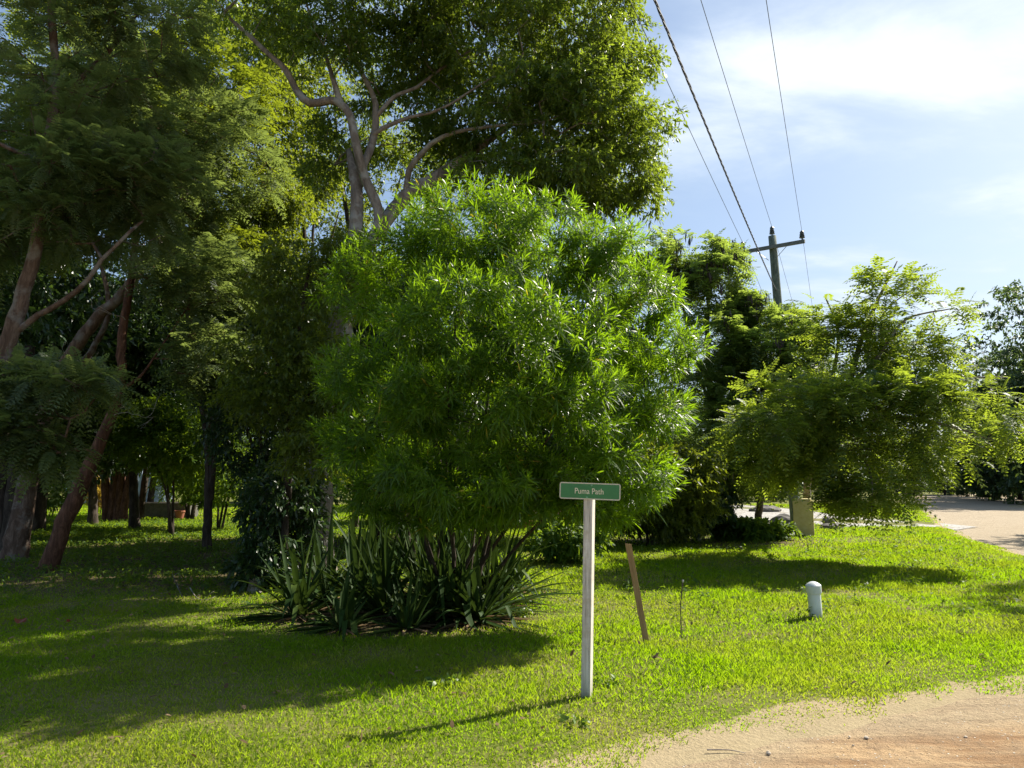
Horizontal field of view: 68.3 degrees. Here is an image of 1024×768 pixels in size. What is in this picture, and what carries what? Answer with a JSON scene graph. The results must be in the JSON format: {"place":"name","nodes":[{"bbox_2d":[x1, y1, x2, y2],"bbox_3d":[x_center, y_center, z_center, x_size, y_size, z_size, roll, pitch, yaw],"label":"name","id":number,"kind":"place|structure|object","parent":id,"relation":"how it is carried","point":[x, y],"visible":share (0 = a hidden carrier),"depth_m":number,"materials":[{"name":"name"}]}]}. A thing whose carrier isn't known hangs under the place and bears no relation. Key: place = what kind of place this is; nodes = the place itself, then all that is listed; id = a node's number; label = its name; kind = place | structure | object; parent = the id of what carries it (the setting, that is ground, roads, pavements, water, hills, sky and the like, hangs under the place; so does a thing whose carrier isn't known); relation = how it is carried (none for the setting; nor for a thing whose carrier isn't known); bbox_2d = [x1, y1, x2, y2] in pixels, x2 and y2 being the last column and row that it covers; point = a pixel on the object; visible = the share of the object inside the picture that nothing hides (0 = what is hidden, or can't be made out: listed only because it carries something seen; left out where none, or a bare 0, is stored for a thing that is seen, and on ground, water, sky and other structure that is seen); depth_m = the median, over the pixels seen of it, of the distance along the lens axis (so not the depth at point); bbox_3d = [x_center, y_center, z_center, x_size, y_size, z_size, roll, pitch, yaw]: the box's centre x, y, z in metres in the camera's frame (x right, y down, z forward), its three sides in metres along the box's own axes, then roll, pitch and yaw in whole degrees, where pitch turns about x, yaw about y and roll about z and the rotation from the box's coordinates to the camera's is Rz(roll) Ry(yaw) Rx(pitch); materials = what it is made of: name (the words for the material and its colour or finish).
{"place":"outdoors","nodes":[
{"label":"outdoors","id":0,"kind":"place"},
{"bbox_2d":[0,482,1023,767],"bbox_3d":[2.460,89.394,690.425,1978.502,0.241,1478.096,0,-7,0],"label":"ground","id":1,"kind":"structure","parent":0,"point":[760,732],"depth_m":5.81,"materials":[{"name":"green plant"}]},
{"bbox_2d":[14,618,25,622],"bbox_3d":[-5.341,2.563,8.203,0.117,0.057,0.160,6,-9,-38],"label":"dead leaf bunch","id":2,"kind":"object","parent":1,"relation":"on","point":[23,620],"visible":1,"depth_m":8.18,"materials":[{"name":"brown plant"}]},
{"bbox_2d":[46,478,72,516],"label":"garden shrub","id":3,"kind":"object","parent":1,"relation":"on","point":[61,494],"visible":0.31,"depth_m":32.35,"materials":[{"name":"green plant"}]},
{"bbox_2d":[0,245,130,491],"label":"grove tree","id":4,"kind":"object","parent":1,"relation":"on","point":[81,317],"visible":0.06,"depth_m":19.57,"materials":[{"name":"green plant"}]},
{"bbox_2d":[0,221,182,550],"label":"clump tree","id":5,"kind":"object","parent":1,"relation":"on","point":[6,496],"visible":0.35,"depth_m":16.44,"materials":[{"name":"green plant"}]},
{"bbox_2d":[84,475,101,512],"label":"croton bush","id":6,"kind":"object","parent":1,"relation":"on","point":[99,495],"visible":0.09,"depth_m":35.28,"materials":[{"name":"green plant"}]},
{"bbox_2d":[0,0,230,506],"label":"leaning tree","id":7,"kind":"object","parent":1,"relation":"on","point":[57,218],"visible":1,"depth_m":9.90,"materials":[{"name":"green plant"}]},
{"bbox_2d":[53,266,183,525],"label":"grove tree","id":8,"kind":"object","parent":1,"relation":"on","point":[92,516],"depth_m":27.01,"materials":[{"name":"green plant"}]},
{"bbox_2d":[0,76,237,530],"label":"grove tree","id":9,"kind":"object","parent":1,"relation":"on","point":[39,520],"visible":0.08,"depth_m":21.77,"materials":[{"name":"green plant"}]},
{"bbox_2d":[66,470,171,502],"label":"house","id":10,"kind":"structure","parent":1,"relation":"on","point":[157,498],"depth_m":55.05,"materials":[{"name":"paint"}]},
{"bbox_2d":[76,411,192,501],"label":"grove tree","id":11,"kind":"object","parent":1,"relation":"on","point":[151,493],"depth_m":33.56,"materials":[{"name":"green plant"}]},
{"bbox_2d":[139,468,148,518],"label":"clump tree","id":12,"kind":"object","parent":1,"relation":"on","point":[143,491],"visible":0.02,"depth_m":30.59,"materials":[{"name":"brown plant"}]},
{"bbox_2d":[0,0,288,561],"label":"forked tree","id":13,"kind":"object","parent":1,"relation":"on","point":[16,538],"visible":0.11,"depth_m":15.43,"materials":[{"name":"green plant"}]},
{"bbox_2d":[101,405,190,521],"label":"clump tree","id":14,"kind":"object","parent":1,"relation":"on","point":[115,499],"visible":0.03,"depth_m":29.55,"materials":[{"name":"plant"}]},
{"bbox_2d":[55,243,246,528],"bbox_3d":[-12.232,-0.004,24.907,7.422,9.581,8.202,3,-8,-23],"label":"grove tree","id":15,"kind":"object","parent":1,"relation":"on","point":[138,365],"visible":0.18,"depth_m":23.21,"materials":[{"name":"green plant"}]},
{"bbox_2d":[24,20,300,571],"bbox_3d":[-6.674,-1.666,13.977,5.185,10.323,3.376,0,-7,0],"label":"twisted tree","id":16,"kind":"object","parent":1,"relation":"on","point":[187,279],"visible":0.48,"depth_m":13.87,"materials":[{"name":"green plant"}]},
{"bbox_2d":[144,502,197,518],"bbox_3d":[-14.847,5.439,32.574,2.400,0.682,1.000,0,-7,0],"label":"stone planter","id":17,"kind":"object","parent":1,"relation":"on","point":[156,509],"visible":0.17,"depth_m":32.13,"materials":[{"name":"stone"}]},
{"bbox_2d":[172,572,183,597],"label":"fallen twig","id":18,"kind":"object","parent":1,"relation":"on","point":[176,584],"visible":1,"depth_m":11.06,"materials":[{"name":"wood"}]},
{"bbox_2d":[174,510,184,518],"bbox_3d":[-14.019,5.524,31.858,0.460,0.380,0.460,0,-7,0],"label":"clay pot","id":19,"kind":"object","parent":1,"relation":"on","point":[179,514],"visible":0.81,"depth_m":31.72,"materials":[{"name":"ceramic"}]},
{"bbox_2d":[91,386,270,534],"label":"leafy sapling","id":20,"kind":"object","parent":1,"relation":"on","point":[176,455],"visible":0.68,"depth_m":21.01,"materials":[{"name":"green plant"}]},
{"bbox_2d":[147,471,224,519],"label":"garden tree","id":21,"kind":"object","parent":1,"relation":"on","point":[187,513],"visible":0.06,"depth_m":30.41,"materials":[{"name":"green plant"}]},
{"bbox_2d":[189,587,213,599],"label":"fallen twig","id":22,"kind":"object","parent":1,"relation":"on","point":[200,595],"visible":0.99,"depth_m":10.09,"materials":[{"name":"grey wood"}]},
{"bbox_2d":[154,447,257,528],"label":"leafy sapling","id":23,"kind":"object","parent":1,"relation":"on","point":[222,486],"visible":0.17,"depth_m":24.27,"materials":[{"name":"green plant"}]},
{"bbox_2d":[184,430,263,485],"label":"broad tree","id":24,"kind":"object","parent":1,"relation":"on","point":[245,444],"visible":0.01,"depth_m":55.57,"materials":[{"name":"green plant"}]},
{"bbox_2d":[142,0,325,550],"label":"slender tree","id":25,"kind":"object","parent":1,"relation":"on","point":[272,221],"visible":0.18,"depth_m":17.62,"materials":[{"name":"green plant"}]},
{"bbox_2d":[246,578,262,592],"bbox_3d":[-3.710,2.926,10.886,0.239,0.281,0.251,-7,-10,45],"label":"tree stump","id":26,"kind":"object","parent":1,"relation":"on","point":[251,588],"visible":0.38,"depth_m":10.82,"materials":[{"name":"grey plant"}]},
{"bbox_2d":[172,270,345,536],"bbox_3d":[-5.214,0.568,15.643,3.942,6.197,3.743,0,-7,0],"label":"tree","id":27,"kind":"object","parent":1,"relation":"on","point":[261,451],"visible":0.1,"depth_m":14.72,"materials":[{"name":"green plant"}]},
{"bbox_2d":[214,459,335,591],"bbox_3d":[-3.570,2.235,11.618,1.663,2.176,1.994,0,-7,0],"label":"glossy shrub","id":28,"kind":"object","parent":1,"relation":"on","point":[262,543],"visible":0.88,"depth_m":11.15,"materials":[{"name":"green plant"}]},
{"bbox_2d":[201,46,351,322],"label":"thin stemmed tree","id":29,"kind":"object","parent":1,"relation":"on","point":[309,75],"visible":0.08,"depth_m":20.91,"materials":[{"name":"green plant"}]},
{"bbox_2d":[213,519,359,626],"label":"strap leaved plant","id":30,"kind":"object","parent":1,"relation":"on","point":[296,595],"visible":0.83,"depth_m":8.75,"materials":[{"name":"green plant"}]},
{"bbox_2d":[197,226,392,584],"bbox_3d":[-3.210,0.369,11.308,2.770,5.473,2.275,0,-7,0],"label":"gap tree","id":31,"kind":"object","parent":1,"relation":"on","point":[282,346],"visible":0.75,"depth_m":11.05,"materials":[{"name":"green plant"}]},
{"bbox_2d":[231,503,380,609],"bbox_3d":[-2.439,2.209,10.012,2.096,1.265,2.163,0,-7,0],"label":"strap leaved plant","id":32,"kind":"object","parent":1,"relation":"on","point":[332,562],"visible":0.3,"depth_m":9.91,"materials":[{"name":"green plant"}]},
{"bbox_2d":[276,567,396,640],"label":"strap leaved plant","id":33,"kind":"object","parent":1,"relation":"on","point":[343,620],"visible":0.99,"depth_m":8.02,"materials":[{"name":"green plant"}]},
{"bbox_2d":[288,511,412,612],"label":"strap leaved plant","id":34,"kind":"object","parent":1,"relation":"on","point":[352,554],"visible":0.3,"depth_m":9.52,"materials":[{"name":"green plant"}]},
{"bbox_2d":[306,506,435,584],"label":"strap leaved plant","id":35,"kind":"object","parent":1,"relation":"on","point":[373,530],"visible":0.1,"depth_m":11.28,"materials":[{"name":"green plant"}]},
{"bbox_2d":[321,521,448,622],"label":"strap leaved plant","id":36,"kind":"object","parent":1,"relation":"on","point":[379,597],"visible":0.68,"depth_m":8.90,"materials":[{"name":"green plant"}]},
{"bbox_2d":[291,50,486,528],"bbox_3d":[-4.368,-3.107,24.543,7.718,15.598,3.994,0,-7,0],"label":"back tree","id":37,"kind":"object","parent":1,"relation":"on","point":[345,208],"visible":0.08,"depth_m":24.79,"materials":[{"name":"green plant"}]},
{"bbox_2d":[335,329,443,537],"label":"grove tree","id":38,"kind":"object","parent":1,"relation":"on","point":[378,531],"depth_m":19.34,"materials":[{"name":"green plant"}]},
{"bbox_2d":[306,255,491,569],"bbox_3d":[-1.921,0.410,13.950,4.125,6.069,2.766,0,-7,0],"label":"dense shrub","id":39,"kind":"object","parent":1,"relation":"on","point":[355,330],"visible":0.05,"depth_m":13.68,"materials":[{"name":"green plant"}]},
{"bbox_2d":[361,562,444,636],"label":"strap leaved plant","id":40,"kind":"object","parent":1,"relation":"on","point":[409,612],"visible":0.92,"depth_m":8.16,"materials":[{"name":"green plant"}]},
{"bbox_2d":[327,507,513,626],"bbox_3d":[-0.880,1.988,9.515,2.531,1.572,2.254,-5,-9,36],"label":"strap leaved plant","id":41,"kind":"object","parent":1,"relation":"on","point":[411,556],"visible":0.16,"depth_m":9.24,"materials":[{"name":"green plant"}]},
{"bbox_2d":[162,0,689,579],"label":"spreading tree","id":42,"kind":"object","parent":1,"relation":"on","point":[578,88],"visible":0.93,"depth_m":13.23,"materials":[{"name":"green plant"}]},
{"bbox_2d":[350,451,520,540],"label":"hedge shrub","id":43,"kind":"object","parent":1,"relation":"on","point":[366,521],"visible":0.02,"depth_m":18.78,"materials":[{"name":"green plant"}]},
{"bbox_2d":[412,672,463,686],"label":"weed","id":44,"kind":"object","parent":1,"relation":"on","point":[447,678],"visible":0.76,"depth_m":6.04,"materials":[{"name":"green plant"}]},
{"bbox_2d":[379,527,517,631],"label":"strap leaved plant","id":45,"kind":"object","parent":1,"relation":"on","point":[456,598],"visible":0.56,"depth_m":8.55,"materials":[{"name":"green plant"}]},
{"bbox_2d":[448,720,454,730],"bbox_3d":[-0.385,2.185,4.822,0.054,0.044,0.127,3,-8,-20],"label":"dead leaf bunch","id":46,"kind":"object","parent":1,"relation":"on","point":[451,724],"visible":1,"depth_m":4.86,"materials":[{"name":"brown plant"}]},
{"bbox_2d":[388,528,514,624],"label":"strap leaved plant","id":47,"kind":"object","parent":1,"relation":"on","point":[440,565],"visible":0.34,"depth_m":8.72,"materials":[{"name":"green plant"}]},
{"bbox_2d":[353,243,578,542],"bbox_3d":[-1.576,0.076,19.756,6.907,8.068,6.250,5,-9,-36],"label":"grove tree","id":48,"kind":"object","parent":1,"relation":"on","point":[474,480],"visible":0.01,"depth_m":17.86,"materials":[{"name":"green plant"}]},
{"bbox_2d":[379,485,561,604],"bbox_3d":[-0.639,2.104,10.536,2.396,1.657,2.844,6,-9,-40],"label":"strap leaved plant","id":49,"kind":"object","parent":1,"relation":"on","point":[463,542],"visible":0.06,"depth_m":10.43,"materials":[{"name":"green plant"}]},
{"bbox_2d":[386,528,571,633],"bbox_3d":[-0.327,2.047,8.719,2.114,1.326,2.299,0,-7,0],"label":"strap leaved plant","id":50,"kind":"object","parent":1,"relation":"on","point":[476,604],"visible":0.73,"depth_m":8.53,"materials":[{"name":"green plant"}]},
{"bbox_2d":[303,164,716,612],"bbox_3d":[-0.124,0.050,8.479,4.737,5.373,3.676,0,-7,0],"label":"rounded bush","id":51,"kind":"object","parent":1,"relation":"on","point":[526,340],"visible":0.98,"depth_m":7.80,"materials":[{"name":"green plant"}]},
{"bbox_2d":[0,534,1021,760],"bbox_3d":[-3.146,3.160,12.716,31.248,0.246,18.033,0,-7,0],"label":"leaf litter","id":52,"kind":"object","parent":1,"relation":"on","point":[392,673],"visible":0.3,"depth_m":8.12,"materials":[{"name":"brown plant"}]},
{"bbox_2d":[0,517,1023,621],"bbox_3d":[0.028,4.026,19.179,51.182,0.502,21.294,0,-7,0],"label":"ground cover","id":53,"kind":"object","parent":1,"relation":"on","point":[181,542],"visible":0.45,"depth_m":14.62,"materials":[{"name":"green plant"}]},
{"bbox_2d":[461,525,578,614],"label":"strap leaved plant","id":54,"kind":"object","parent":1,"relation":"on","point":[494,559],"visible":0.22,"depth_m":9.50,"materials":[{"name":"green plant"}]},
{"bbox_2d":[512,604,533,617],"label":"weed","id":55,"kind":"object","parent":1,"relation":"on","point":[519,614],"visible":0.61,"depth_m":8.83,"materials":[{"name":"green plant"}]},
{"bbox_2d":[490,534,562,594],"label":"strap leaved plant","id":56,"kind":"object","parent":1,"relation":"on","point":[517,567],"visible":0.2,"depth_m":11.03,"materials":[{"name":"green plant"}]},
{"bbox_2d":[63,433,1013,491],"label":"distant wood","id":57,"kind":"object","parent":1,"relation":"on","point":[802,482],"visible":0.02,"depth_m":115.33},
{"bbox_2d":[517,514,616,563],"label":"leafy shrub","id":58,"kind":"object","parent":1,"relation":"on","point":[569,549],"visible":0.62,"depth_m":13.88,"materials":[{"name":"green plant"}]},
{"bbox_2d":[460,255,673,477],"bbox_3d":[1.212,0.276,20.460,6.734,7.866,6.094,-5,-9,32],"label":"grove tree","id":59,"kind":"object","parent":1,"relation":"on","point":[550,440],"visible":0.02,"depth_m":19.30,"materials":[{"name":"green plant"}]},
{"bbox_2d":[554,712,590,729],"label":"weed","id":60,"kind":"object","parent":1,"relation":"on","point":[574,720],"visible":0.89,"depth_m":5.02,"materials":[{"name":"green plant"}]},
{"bbox_2d":[559,482,620,698],"bbox_3d":[0.603,1.628,5.728,0.467,1.756,0.114,-1,-7,8],"label":"street sign","id":61,"kind":"object","parent":1,"relation":"on","point":[589,493],"visible":1,"depth_m":5.74,"materials":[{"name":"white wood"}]},
{"bbox_2d":[593,672,624,687],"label":"weed","id":62,"kind":"object","parent":1,"relation":"on","point":[597,677],"visible":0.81,"depth_m":5.97,"materials":[{"name":"green plant"}]},
{"bbox_2d":[625,543,648,640],"bbox_3d":[1.306,2.217,7.820,0.253,1.114,0.041,-2,-8,17],"label":"wooden stake","id":63,"kind":"object","parent":1,"relation":"on","point":[637,594],"visible":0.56,"depth_m":7.82,"materials":[{"name":"brown wood"}]},
{"bbox_2d":[567,435,732,545],"bbox_3d":[3.113,2.597,18.274,4.391,2.844,2.739,0,-7,0],"label":"hedge shrub","id":64,"kind":"object","parent":1,"relation":"on","point":[693,506],"visible":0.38,"depth_m":17.79,"materials":[{"name":"green plant"}]},
{"bbox_2d":[620,352,728,469],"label":"broad tree","id":65,"kind":"object","parent":1,"relation":"on","point":[698,412],"visible":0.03,"depth_m":38.08,"materials":[{"name":"green plant"}]},
{"bbox_2d":[680,580,683,637],"bbox_3d":[1.810,2.432,8.028,0.056,0.681,0.023,0,-7,0],"label":"metal rod","id":66,"kind":"object","parent":1,"relation":"on","point":[680,609],"visible":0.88,"depth_m":8.03,"materials":[{"name":"metal"}]},
{"bbox_2d":[637,460,748,543],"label":"dense shrub","id":67,"kind":"object","parent":1,"relation":"on","point":[732,498],"visible":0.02,"depth_m":19.41,"materials":[{"name":"green plant"}]},
{"bbox_2d":[623,224,774,532],"bbox_3d":[5.334,-0.307,22.384,5.051,9.663,4.040,-4,-8,26],"label":"podded tree","id":68,"kind":"object","parent":1,"relation":"on","point":[706,272],"visible":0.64,"depth_m":21.96,"materials":[{"name":"green plant"}]},
{"bbox_2d":[706,514,802,543],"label":"leafy shrub","id":69,"kind":"object","parent":1,"relation":"on","point":[746,528],"visible":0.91,"depth_m":19.59,"materials":[{"name":"green plant"}]},
{"bbox_2d":[687,296,849,518],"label":"podded tree","id":70,"kind":"object","parent":1,"relation":"on","point":[772,316],"visible":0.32,"depth_m":20.90,"materials":[{"name":"green plant"}]},
{"bbox_2d":[749,489,787,501],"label":"hazy tree","id":71,"kind":"object","parent":1,"relation":"on","point":[769,497],"depth_m":56.85,"materials":[{"name":"green plant"}]},
{"bbox_2d":[740,226,804,524],"bbox_3d":[8.739,-0.175,24.644,2.188,10.277,0.687,-6,-9,38],"label":"utility pole","id":72,"kind":"object","parent":1,"relation":"on","point":[773,246],"visible":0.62,"depth_m":24.93,"materials":[{"name":"grey wood"}]},
{"bbox_2d":[630,0,760,287],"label":"power line","id":73,"kind":"object","parent":72,"relation":"attached to","point":[684,119],"visible":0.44,"depth_m":16.25,"materials":[{"name":"metal"}]},
{"bbox_2d":[653,0,776,290],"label":"power cable","id":74,"kind":"object","parent":72,"relation":"attached to","point":[679,61],"visible":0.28,"depth_m":11.84,"materials":[{"name":"black rubber"}]},
{"bbox_2d":[701,1,792,302],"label":"power line","id":75,"kind":"object","parent":72,"relation":"attached to","point":[737,118],"visible":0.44,"depth_m":16.69,"materials":[{"name":"metal"}]},
{"bbox_2d":[766,0,813,315],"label":"power line","id":76,"kind":"object","parent":72,"relation":"attached to","point":[785,126],"visible":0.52,"depth_m":16.08,"materials":[{"name":"metal"}]},
{"bbox_2d":[770,513,789,523],"bbox_3d":[9.074,4.702,25.088,0.920,0.794,0.682,0,-7,0],"label":"rock","id":77,"kind":"object","parent":1,"relation":"on","point":[785,517],"visible":0.17,"depth_m":25.07,"materials":[{"name":"grey stone"}]},
{"bbox_2d":[792,498,814,536],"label":"stucco pillar","id":78,"kind":"structure","parent":1,"relation":"on","point":[803,518],"depth_m":21.27,"materials":[{"name":"beige paint"}]},
{"bbox_2d":[805,581,821,617],"bbox_3d":[3.579,2.622,8.928,0.192,0.567,0.180,1,-7,-11],"label":"vent pipe","id":79,"kind":"object","parent":1,"relation":"on","point":[813,590],"visible":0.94,"depth_m":8.88,"materials":[{"name":"white plastic"}]},
{"bbox_2d":[820,523,843,528],"bbox_3d":[10.657,4.777,25.092,0.832,0.318,0.467,0,-7,0],"label":"rock","id":80,"kind":"object","parent":1,"relation":"on","point":[825,525],"visible":0.31,"depth_m":25.02,"materials":[{"name":"grey stone"}]},
{"bbox_2d":[811,441,856,498],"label":"hazy tree","id":81,"kind":"object","parent":1,"relation":"on","point":[847,472],"visible":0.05,"depth_m":64.09,"materials":[{"name":"green plant"}]},
{"bbox_2d":[734,505,975,529],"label":"gravel lot","id":82,"kind":"structure","parent":1,"relation":"on","point":[745,512],"depth_m":34.10,"materials":[{"name":"grey gravel"}]},
{"bbox_2d":[749,505,781,511],"bbox_3d":[13.270,6.672,39.431,1.736,0.739,1.212,0,-7,0],"label":"rock","id":83,"kind":"object","parent":82,"relation":"on","point":[766,508],"visible":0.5,"depth_m":39.05,"materials":[{"name":"grey stone"}]},
{"bbox_2d":[822,516,833,523],"bbox_3d":[10.887,4.839,25.883,0.387,0.580,0.489,0,-7,0],"label":"rock","id":84,"kind":"object","parent":82,"relation":"on","point":[825,520],"visible":0.19,"depth_m":25.87,"materials":[{"name":"grey stone"}]},
{"bbox_2d":[694,254,1023,540],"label":"feathery tree","id":85,"kind":"object","parent":1,"relation":"on","point":[801,451],"visible":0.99,"depth_m":14.60,"materials":[{"name":"green plant"}]},
{"bbox_2d":[864,421,932,497],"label":"hazy tree","id":86,"kind":"object","parent":1,"relation":"on","point":[923,482],"visible":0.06,"depth_m":70.02,"materials":[{"name":"green plant"}]},
{"bbox_2d":[913,417,966,494],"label":"hazy tree","id":87,"kind":"object","parent":1,"relation":"on","point":[944,492],"visible":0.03,"depth_m":83.04,"materials":[{"name":"green plant"}]},
{"bbox_2d":[940,420,989,496],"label":"hazy tree","id":88,"kind":"object","parent":1,"relation":"on","point":[959,492],"depth_m":76.19,"materials":[{"name":"green plant"}]},
{"bbox_2d":[945,420,1023,498],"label":"hazy tree","id":89,"kind":"object","parent":1,"relation":"on","point":[1014,496],"visible":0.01,"depth_m":67.53,"materials":[{"name":"green plant"}]},
{"bbox_2d":[946,279,1023,503],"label":"hazy tree","id":90,"kind":"object","parent":1,"relation":"on","point":[1016,376],"visible":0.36,"depth_m":52.74,"materials":[{"name":"green plant"}]},
{"bbox_2d":[952,348,1023,500],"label":"hazy tree","id":91,"kind":"object","parent":1,"relation":"on","point":[974,486],"visible":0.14,"depth_m":60.20,"materials":[{"name":"green plant"}]},
{"bbox_2d":[990,317,1023,374],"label":"hazy tree","id":92,"kind":"object","parent":1,"relation":"on","point":[1013,347],"visible":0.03,"depth_m":58.28,"materials":[{"name":"green plant"}]},
{"bbox_2d":[0,0,1023,477],"label":"sky","id":93,"kind":"structure","parent":0,"point":[904,119],"materials":[{"name":"blue"}]},
{"bbox_2d":[671,494,1023,767],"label":"dirt road","id":94,"kind":"structure","parent":0,"point":[991,729],"depth_m":4.90,"materials":[{"name":"beige soil"}]},
{"bbox_2d":[707,749,744,752],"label":"fallen twig","id":95,"kind":"object","parent":94,"relation":"on","point":[725,749],"visible":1,"depth_m":4.60,"materials":[{"name":"wood"}]}
]}

